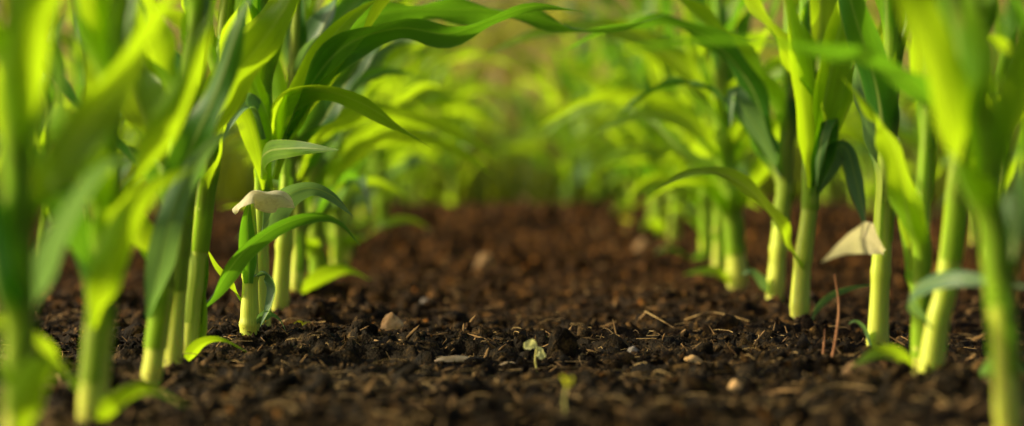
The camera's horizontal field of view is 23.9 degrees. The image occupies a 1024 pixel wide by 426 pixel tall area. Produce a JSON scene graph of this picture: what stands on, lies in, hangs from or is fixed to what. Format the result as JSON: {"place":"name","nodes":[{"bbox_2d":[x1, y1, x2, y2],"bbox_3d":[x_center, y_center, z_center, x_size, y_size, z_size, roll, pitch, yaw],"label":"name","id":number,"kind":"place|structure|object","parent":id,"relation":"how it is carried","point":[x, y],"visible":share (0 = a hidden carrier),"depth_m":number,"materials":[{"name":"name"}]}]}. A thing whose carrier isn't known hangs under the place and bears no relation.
{"place":"outdoors","nodes":[
{"label":"outdoors","id":0,"kind":"place"},
{"bbox_2d":[0,0,1019,156],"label":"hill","id":1,"kind":"structure","parent":0,"point":[595,5],"depth_m":146.15,"materials":[{"name":"green plant"}]},
{"bbox_2d":[0,189,1023,425],"bbox_3d":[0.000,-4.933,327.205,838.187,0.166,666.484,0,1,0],"label":"ground","id":2,"kind":"structure","parent":0,"point":[389,247],"depth_m":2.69,"materials":[{"name":"soil"}]},
{"bbox_2d":[0,9,73,251],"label":"corn plant","id":3,"kind":"object","parent":2,"relation":"on","point":[44,218],"visible":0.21,"depth_m":4.25,"materials":[{"name":"green plant"}]},
{"bbox_2d":[0,0,172,425],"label":"corn plant","id":4,"kind":"object","parent":2,"relation":"on","point":[31,188],"visible":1,"depth_m":1.36,"materials":[{"name":"green plant"}]},
{"bbox_2d":[68,0,138,216],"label":"corn plant","id":5,"kind":"object","parent":2,"relation":"on","point":[79,66],"visible":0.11,"depth_m":4.79,"materials":[{"name":"green plant"}]},
{"bbox_2d":[63,93,144,188],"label":"corn plant","id":6,"kind":"object","parent":2,"relation":"on","point":[132,165],"visible":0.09,"depth_m":7.48,"materials":[{"name":"green plant"}]},
{"bbox_2d":[71,54,140,183],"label":"corn plant","id":7,"kind":"object","parent":2,"relation":"on","point":[136,133],"visible":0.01,"depth_m":7.09,"materials":[{"name":"green plant"}]},
{"bbox_2d":[0,0,218,422],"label":"corn plant","id":8,"kind":"object","parent":2,"relation":"on","point":[100,245],"visible":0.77,"depth_m":1.55,"materials":[{"name":"green plant"}]},
{"bbox_2d":[67,19,152,206],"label":"corn plant","id":9,"kind":"object","parent":2,"relation":"on","point":[132,138],"visible":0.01,"depth_m":6.27,"materials":[{"name":"green plant"}]},
{"bbox_2d":[59,29,180,178],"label":"corn plant","id":10,"kind":"object","parent":2,"relation":"on","point":[128,129],"visible":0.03,"depth_m":5.25,"materials":[{"name":"green plant"}]},
{"bbox_2d":[63,42,209,211],"bbox_3d":[-0.859,-0.210,5.700,0.424,0.459,0.200,0,5,-10],"label":"corn plant","id":11,"kind":"object","parent":2,"relation":"on","point":[156,203],"visible":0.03,"depth_m":5.69,"materials":[{"name":"green plant"}]},
{"bbox_2d":[50,0,250,387],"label":"corn plant","id":12,"kind":"object","parent":2,"relation":"on","point":[196,141],"visible":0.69,"depth_m":1.82,"materials":[{"name":"green plant"}]},
{"bbox_2d":[46,0,299,366],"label":"corn plant","id":13,"kind":"object","parent":2,"relation":"on","point":[265,34],"visible":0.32,"depth_m":1.99,"materials":[{"name":"green plant"}]},
{"bbox_2d":[227,133,254,188],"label":"corn plant","id":14,"kind":"object","parent":2,"relation":"on","point":[229,136],"visible":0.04,"depth_m":8.41,"materials":[{"name":"green plant"}]},
{"bbox_2d":[175,0,359,360],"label":"corn plant","id":15,"kind":"object","parent":2,"relation":"on","point":[196,339],"visible":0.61,"depth_m":2.11,"materials":[{"name":"green plant"}]},
{"bbox_2d":[208,182,353,335],"bbox_3d":[-0.215,0.054,2.245,0.136,0.166,0.037,0,1,-6],"label":"corn plant","id":16,"kind":"object","parent":2,"relation":"on","point":[275,206],"visible":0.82,"depth_m":2.24,"materials":[{"name":"green plant"}]},
{"bbox_2d":[238,147,365,237],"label":"corn plant","id":17,"kind":"object","parent":2,"relation":"on","point":[326,185],"visible":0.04,"depth_m":4.54,"materials":[{"name":"green plant"}]},
{"bbox_2d":[279,318,325,322],"bbox_3d":[-0.215,0.111,2.482,0.064,0.007,0.011,1,1,30],"label":"dry root","id":18,"kind":"object","parent":2,"relation":"on","point":[301,320],"visible":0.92,"depth_m":2.48,"materials":[{"name":"brown plant"}]},
{"bbox_2d":[224,79,416,242],"bbox_3d":[-0.370,-0.149,4.824,0.417,0.450,0.211,0,1,-26],"label":"corn plant","id":19,"kind":"object","parent":2,"relation":"on","point":[391,87],"visible":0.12,"depth_m":4.83,"materials":[{"name":"green plant"}]},
{"bbox_2d":[154,0,495,274],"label":"corn plant","id":20,"kind":"object","parent":2,"relation":"on","point":[357,152],"visible":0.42,"depth_m":3.27,"materials":[{"name":"green plant"}]},
{"bbox_2d":[175,0,501,257],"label":"corn plant","id":21,"kind":"object","parent":2,"relation":"on","point":[371,128],"visible":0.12,"depth_m":3.64,"materials":[{"name":"green plant"}]},
{"bbox_2d":[248,0,430,275],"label":"corn plant","id":22,"kind":"object","parent":2,"relation":"on","point":[341,241],"visible":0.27,"depth_m":3.90,"materials":[{"name":"green plant"}]},
{"bbox_2d":[214,0,465,262],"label":"corn plant","id":23,"kind":"object","parent":2,"relation":"on","point":[351,202],"visible":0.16,"depth_m":4.21,"materials":[{"name":"green plant"}]},
{"bbox_2d":[280,0,427,257],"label":"corn plant","id":24,"kind":"object","parent":2,"relation":"on","point":[383,95],"visible":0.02,"depth_m":4.40,"materials":[{"name":"green plant"}]},
{"bbox_2d":[233,0,475,292],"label":"corn plant","id":25,"kind":"object","parent":2,"relation":"on","point":[344,120],"visible":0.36,"depth_m":3.12,"materials":[{"name":"green plant"}]},
{"bbox_2d":[381,312,403,330],"bbox_3d":[-0.123,0.113,2.483,0.024,0.024,0.021,0,6,0],"label":"stone","id":26,"kind":"object","parent":2,"relation":"on","point":[390,320],"visible":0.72,"depth_m":2.48,"materials":[{"name":"beige stone"}]},
{"bbox_2d":[383,40,407,202],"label":"corn plant","id":27,"kind":"object","parent":2,"relation":"on","point":[390,166],"visible":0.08,"depth_m":7.60,"materials":[{"name":"green plant"}]},
{"bbox_2d":[353,60,449,225],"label":"corn plant","id":28,"kind":"object","parent":2,"relation":"on","point":[396,149],"visible":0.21,"depth_m":5.30,"materials":[{"name":"green plant"}]},
{"bbox_2d":[226,0,583,325],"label":"corn plant","id":29,"kind":"object","parent":2,"relation":"on","point":[268,130],"visible":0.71,"depth_m":2.47,"materials":[{"name":"green plant"}]},
{"bbox_2d":[383,39,436,208],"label":"corn plant","id":30,"kind":"object","parent":2,"relation":"on","point":[414,69],"visible":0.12,"depth_m":5.70,"materials":[{"name":"green plant"}]},
{"bbox_2d":[369,54,453,203],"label":"corn plant","id":31,"kind":"object","parent":2,"relation":"on","point":[426,62],"visible":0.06,"depth_m":5.87,"materials":[{"name":"green plant"}]},
{"bbox_2d":[356,43,467,216],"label":"corn plant","id":32,"kind":"object","parent":2,"relation":"on","point":[413,61],"visible":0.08,"depth_m":5.43,"materials":[{"name":"green plant"}]},
{"bbox_2d":[353,1,522,230],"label":"corn plant","id":33,"kind":"object","parent":2,"relation":"on","point":[374,168],"visible":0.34,"depth_m":5.13,"materials":[{"name":"green plant"}]},
{"bbox_2d":[395,73,480,201],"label":"corn plant","id":34,"kind":"object","parent":2,"relation":"on","point":[401,174],"visible":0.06,"depth_m":7.79,"materials":[{"name":"green plant"}]},
{"bbox_2d":[381,34,520,203],"bbox_3d":[-0.233,-0.268,6.284,0.526,0.547,0.186,0,1,7],"label":"corn plant","id":35,"kind":"object","parent":2,"relation":"on","point":[470,89],"visible":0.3,"depth_m":6.23,"materials":[{"name":"green plant"}]},
{"bbox_2d":[434,355,468,363],"bbox_3d":[-0.048,0.130,2.143,0.042,0.008,0.012,0,1,-3],"label":"wood chip","id":36,"kind":"object","parent":2,"relation":"on","point":[456,358],"visible":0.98,"depth_m":2.14,"materials":[{"name":"beige wood"}]},
{"bbox_2d":[422,51,487,204],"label":"corn plant","id":37,"kind":"object","parent":2,"relation":"on","point":[465,126],"visible":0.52,"depth_m":7.30,"materials":[{"name":"green plant"}]},
{"bbox_2d":[401,0,510,202],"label":"corn plant","id":38,"kind":"object","parent":2,"relation":"on","point":[419,197],"visible":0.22,"depth_m":6.38,"materials":[{"name":"green plant"}]},
{"bbox_2d":[423,51,499,203],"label":"corn plant","id":39,"kind":"object","parent":2,"relation":"on","point":[464,79],"visible":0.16,"depth_m":8.31,"materials":[{"name":"green plant"}]},
{"bbox_2d":[271,0,682,310],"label":"corn plant","id":40,"kind":"object","parent":2,"relation":"on","point":[302,34],"visible":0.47,"depth_m":2.68,"materials":[{"name":"green plant"}]},
{"bbox_2d":[474,253,497,271],"bbox_3d":[-0.042,0.087,4.001,0.039,0.043,0.035,0,1,25],"label":"stone","id":41,"kind":"object","parent":2,"relation":"on","point":[487,261],"visible":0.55,"depth_m":3.99,"materials":[{"name":"beige stone"}]},
{"bbox_2d":[458,69,536,192],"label":"corn plant","id":42,"kind":"object","parent":2,"relation":"on","point":[500,139],"visible":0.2,"depth_m":9.01,"materials":[{"name":"green plant"}]},
{"bbox_2d":[0,0,1020,180],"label":"shrubs","id":43,"kind":"object","parent":2,"relation":"on","point":[494,41],"visible":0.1,"depth_m":11.75,"materials":[{"name":"green plant"}]},
{"bbox_2d":[0,208,1023,425],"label":"dry root fibres","id":44,"kind":"object","parent":2,"relation":"on","point":[127,322],"visible":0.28,"depth_m":1.85,"materials":[{"name":"brown plant"}]},
{"bbox_2d":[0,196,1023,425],"bbox_3d":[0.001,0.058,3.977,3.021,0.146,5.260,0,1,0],"label":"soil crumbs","id":45,"kind":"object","parent":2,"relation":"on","point":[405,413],"visible":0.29,"depth_m":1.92,"materials":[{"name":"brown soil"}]},
{"bbox_2d":[0,71,1023,206],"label":"weeds","id":46,"kind":"object","parent":2,"relation":"on","point":[233,187],"visible":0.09,"depth_m":8.07,"materials":[{"name":"green plant"}]},
{"bbox_2d":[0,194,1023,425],"bbox_3d":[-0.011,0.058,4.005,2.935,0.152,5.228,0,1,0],"label":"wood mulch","id":47,"kind":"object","parent":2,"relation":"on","point":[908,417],"visible":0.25,"depth_m":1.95,"materials":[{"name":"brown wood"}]},
{"bbox_2d":[523,339,545,367],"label":"seedling","id":48,"kind":"object","parent":2,"relation":"on","point":[539,351],"visible":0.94,"depth_m":2.08,"materials":[{"name":"green plant"}]},
{"bbox_2d":[478,67,590,188],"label":"corn plant","id":49,"kind":"object","parent":2,"relation":"on","point":[521,94],"visible":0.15,"depth_m":9.30,"materials":[{"name":"green plant"}]},
{"bbox_2d":[491,10,603,198],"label":"corn plant","id":50,"kind":"object","parent":2,"relation":"on","point":[581,54],"visible":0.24,"depth_m":7.98,"materials":[{"name":"green plant"}]},
{"bbox_2d":[487,48,610,202],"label":"corn plant","id":51,"kind":"object","parent":2,"relation":"on","point":[568,129],"visible":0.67,"depth_m":7.18,"materials":[{"name":"green plant"}]},
{"bbox_2d":[546,326,578,358],"bbox_3d":[0.046,0.122,2.183,0.030,0.040,0.024,0,1,0],"label":"soil clod","id":52,"kind":"object","parent":2,"relation":"on","point":[564,340],"visible":0.77,"depth_m":2.17,"materials":[{"name":"brown soil"}]},
{"bbox_2d":[561,376,573,412],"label":"seedling","id":53,"kind":"object","parent":2,"relation":"on","point":[568,383],"visible":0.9,"depth_m":1.66,"materials":[{"name":"yellow plant"}]},
{"bbox_2d":[505,0,633,202],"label":"corn plant","id":54,"kind":"object","parent":2,"relation":"on","point":[611,171],"visible":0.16,"depth_m":7.69,"materials":[{"name":"green plant"}]},
{"bbox_2d":[507,57,632,201],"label":"corn plant","id":55,"kind":"object","parent":2,"relation":"on","point":[596,191],"visible":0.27,"depth_m":7.69,"materials":[{"name":"green plant"}]},
{"bbox_2d":[511,1,681,214],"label":"corn plant","id":56,"kind":"object","parent":2,"relation":"on","point":[608,45],"visible":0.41,"depth_m":5.57,"materials":[{"name":"green plant"}]},
{"bbox_2d":[538,42,668,198],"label":"corn plant","id":57,"kind":"object","parent":2,"relation":"on","point":[597,136],"visible":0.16,"depth_m":6.55,"materials":[{"name":"green plant"}]},
{"bbox_2d":[518,0,694,236],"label":"corn plant","id":58,"kind":"object","parent":2,"relation":"on","point":[656,221],"visible":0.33,"depth_m":4.94,"materials":[{"name":"green plant"}]},
{"bbox_2d":[561,55,691,216],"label":"corn plant","id":59,"kind":"object","parent":2,"relation":"on","point":[618,142],"visible":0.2,"depth_m":5.18,"materials":[{"name":"green plant"}]},
{"bbox_2d":[621,216,632,232],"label":"seedling","id":60,"kind":"object","parent":2,"relation":"on","point":[624,218],"visible":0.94,"depth_m":5.00,"materials":[{"name":"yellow plant"}]},
{"bbox_2d":[476,0,781,290],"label":"corn plant","id":61,"kind":"object","parent":2,"relation":"on","point":[730,200],"visible":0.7,"depth_m":3.41,"materials":[{"name":"green plant"}]},
{"bbox_2d":[627,346,639,353],"bbox_3d":[0.108,0.123,2.162,0.010,0.009,0.012,1,1,38],"label":"stone","id":62,"kind":"object","parent":2,"relation":"on","point":[632,348],"visible":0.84,"depth_m":2.16,"materials":[{"name":"grey stone"}]},
{"bbox_2d":[571,33,710,200],"bbox_3d":[0.357,-0.263,6.373,0.434,0.513,0.309,0,1,11],"label":"corn plant","id":63,"kind":"object","parent":2,"relation":"on","point":[641,194],"visible":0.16,"depth_m":6.34,"materials":[{"name":"green plant"}]},
{"bbox_2d":[633,238,653,252],"bbox_3d":[0.251,0.066,4.604,0.042,0.041,0.039,0,1,1],"label":"stone","id":64,"kind":"object","parent":2,"relation":"on","point":[643,244],"visible":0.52,"depth_m":4.59,"materials":[{"name":"beige stone"}]},
{"bbox_2d":[588,35,711,198],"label":"corn plant","id":65,"kind":"object","parent":2,"relation":"on","point":[671,171],"visible":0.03,"depth_m":5.84,"materials":[{"name":"green plant"}]},
{"bbox_2d":[636,79,667,204],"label":"corn plant","id":66,"kind":"object","parent":2,"relation":"on","point":[665,195],"visible":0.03,"depth_m":6.00,"materials":[{"name":"green plant"}]},
{"bbox_2d":[644,311,675,328],"bbox_3d":[0.155,0.110,2.498,0.006,0.012,0.113,0,1,-13],"label":"dry root","id":67,"kind":"object","parent":2,"relation":"on","point":[659,319],"visible":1,"depth_m":2.52,"materials":[{"name":"beige plant"}]},
{"bbox_2d":[538,0,783,240],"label":"corn plant","id":68,"kind":"object","parent":2,"relation":"on","point":[677,216],"visible":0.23,"depth_m":4.70,"materials":[{"name":"green plant"}]},
{"bbox_2d":[576,12,763,242],"bbox_3d":[0.322,-0.139,4.450,0.417,0.472,0.263,-4,-3,0],"label":"corn plant","id":69,"kind":"object","parent":2,"relation":"on","point":[675,163],"visible":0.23,"depth_m":4.45,"materials":[{"name":"green plant"}]},
{"bbox_2d":[569,1,772,218],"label":"corn plant","id":70,"kind":"object","parent":2,"relation":"on","point":[606,119],"visible":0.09,"depth_m":5.29,"materials":[{"name":"green plant"}]},
{"bbox_2d":[684,355,701,363],"bbox_3d":[0.156,0.127,2.082,0.019,0.010,0.012,0,6,-17],"label":"stone","id":71,"kind":"object","parent":2,"relation":"on","point":[694,358],"visible":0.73,"depth_m":2.08,"materials":[{"name":"beige stone"}]},
{"bbox_2d":[538,0,865,272],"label":"corn plant","id":72,"kind":"object","parent":2,"relation":"on","point":[742,27],"visible":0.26,"depth_m":3.71,"materials":[{"name":"green plant"}]},
{"bbox_2d":[556,0,865,301],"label":"corn plant","id":73,"kind":"object","parent":2,"relation":"on","point":[754,94],"visible":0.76,"depth_m":2.94,"materials":[{"name":"green plant"}]},
{"bbox_2d":[684,312,747,320],"bbox_3d":[0.222,0.111,2.584,0.081,0.010,0.027,1,1,30],"label":"dry root","id":74,"kind":"object","parent":2,"relation":"on","point":[710,312],"visible":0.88,"depth_m":2.59,"materials":[{"name":"brown plant"}]},
{"bbox_2d":[603,0,863,259],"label":"corn plant","id":75,"kind":"object","parent":2,"relation":"on","point":[701,200],"visible":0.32,"depth_m":4.05,"materials":[{"name":"green plant"}]},
{"bbox_2d":[728,379,741,390],"bbox_3d":[0.173,0.134,1.863,0.015,0.012,0.012,0,12,0],"label":"stone","id":76,"kind":"object","parent":2,"relation":"on","point":[736,384],"visible":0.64,"depth_m":1.86,"materials":[{"name":"beige stone"}]},
{"bbox_2d":[711,46,777,174],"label":"corn plant","id":77,"kind":"object","parent":2,"relation":"on","point":[747,169],"visible":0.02,"depth_m":7.35,"materials":[{"name":"green plant"}]},
{"bbox_2d":[651,0,882,319],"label":"corn plant","id":78,"kind":"object","parent":2,"relation":"on","point":[823,94],"visible":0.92,"depth_m":2.67,"materials":[{"name":"green plant"}]},
{"bbox_2d":[557,0,1023,380],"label":"corn plant","id":79,"kind":"object","parent":2,"relation":"on","point":[946,280],"visible":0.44,"depth_m":1.76,"materials":[{"name":"green plant"}]},
{"bbox_2d":[762,64,852,202],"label":"corn plant","id":80,"kind":"object","parent":2,"relation":"on","point":[825,194],"visible":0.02,"depth_m":6.48,"materials":[{"name":"green plant"}]},
{"bbox_2d":[822,329,824,353],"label":"dry twig","id":81,"kind":"object","parent":2,"relation":"on","point":[823,343],"visible":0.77,"depth_m":2.06,"materials":[{"name":"brown wood"}]},
{"bbox_2d":[831,274,839,356],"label":"dry twig","id":82,"kind":"object","parent":2,"relation":"on","point":[835,338],"visible":0.92,"depth_m":2.04,"materials":[{"name":"brown wood"}]},
{"bbox_2d":[798,384,874,405],"bbox_3d":[0.222,0.129,1.717,0.079,0.010,0.026,-1,1,-40],"label":"dry root","id":83,"kind":"object","parent":2,"relation":"on","point":[805,398],"visible":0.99,"depth_m":1.73,"materials":[{"name":"brown plant"}]},
{"bbox_2d":[834,0,873,213],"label":"corn plant","id":84,"kind":"object","parent":2,"relation":"on","point":[868,175],"visible":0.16,"depth_m":5.66,"materials":[{"name":"green plant"}]},
{"bbox_2d":[843,362,871,374],"bbox_3d":[0.263,0.119,1.842,0.023,0.010,0.017,0,1,0],"label":"stone","id":85,"kind":"object","parent":2,"relation":"on","point":[859,367],"visible":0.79,"depth_m":1.84,"materials":[{"name":"brown stone"}]},
{"bbox_2d":[822,0,906,347],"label":"corn plant","id":86,"kind":"object","parent":2,"relation":"on","point":[877,92],"visible":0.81,"depth_m":2.05,"materials":[{"name":"green plant"}]},
{"bbox_2d":[832,55,915,203],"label":"corn plant","id":87,"kind":"object","parent":2,"relation":"on","point":[904,100],"visible":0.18,"depth_m":6.04,"materials":[{"name":"green plant"}]},
{"bbox_2d":[839,92,916,193],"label":"corn plant","id":88,"kind":"object","parent":2,"relation":"on","point":[858,126],"visible":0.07,"depth_m":5.41,"materials":[{"name":"green plant"}]},
{"bbox_2d":[841,0,936,367],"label":"corn plant","id":89,"kind":"object","parent":2,"relation":"on","point":[910,203],"visible":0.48,"depth_m":1.89,"materials":[{"name":"green plant"}]},
{"bbox_2d":[854,10,1005,187],"bbox_3d":[0.924,-0.222,5.094,0.359,0.564,0.477,0,1,-15],"label":"corn plant","id":90,"kind":"object","parent":2,"relation":"on","point":[904,125],"visible":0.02,"depth_m":5.12,"materials":[{"name":"green plant"}]},
{"bbox_2d":[850,13,1020,243],"bbox_3d":[0.882,-0.179,4.795,0.479,0.519,0.226,1,-3,-6],"label":"corn plant","id":91,"kind":"object","parent":2,"relation":"on","point":[910,138],"visible":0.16,"depth_m":4.76,"materials":[{"name":"green plant"}]},
{"bbox_2d":[896,0,1023,425],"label":"corn plant","id":92,"kind":"object","parent":2,"relation":"on","point":[952,43],"visible":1,"depth_m":1.44,"materials":[{"name":"green plant"}]},
{"bbox_2d":[905,0,1023,201],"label":"corn plant","id":93,"kind":"object","parent":2,"relation":"on","point":[1009,30],"visible":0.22,"depth_m":4.39,"materials":[{"name":"green plant"}]},
{"bbox_2d":[990,0,1023,131],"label":"corn plant","id":94,"kind":"object","parent":2,"relation":"on","point":[1003,46],"visible":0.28,"depth_m":3.66,"materials":[{"name":"green plant"}]},
{"bbox_2d":[1006,131,1023,194],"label":"corn plant","id":95,"kind":"object","parent":2,"relation":"on","point":[1016,141],"depth_m":7.64,"materials":[{"name":"green plant"}]}
]}

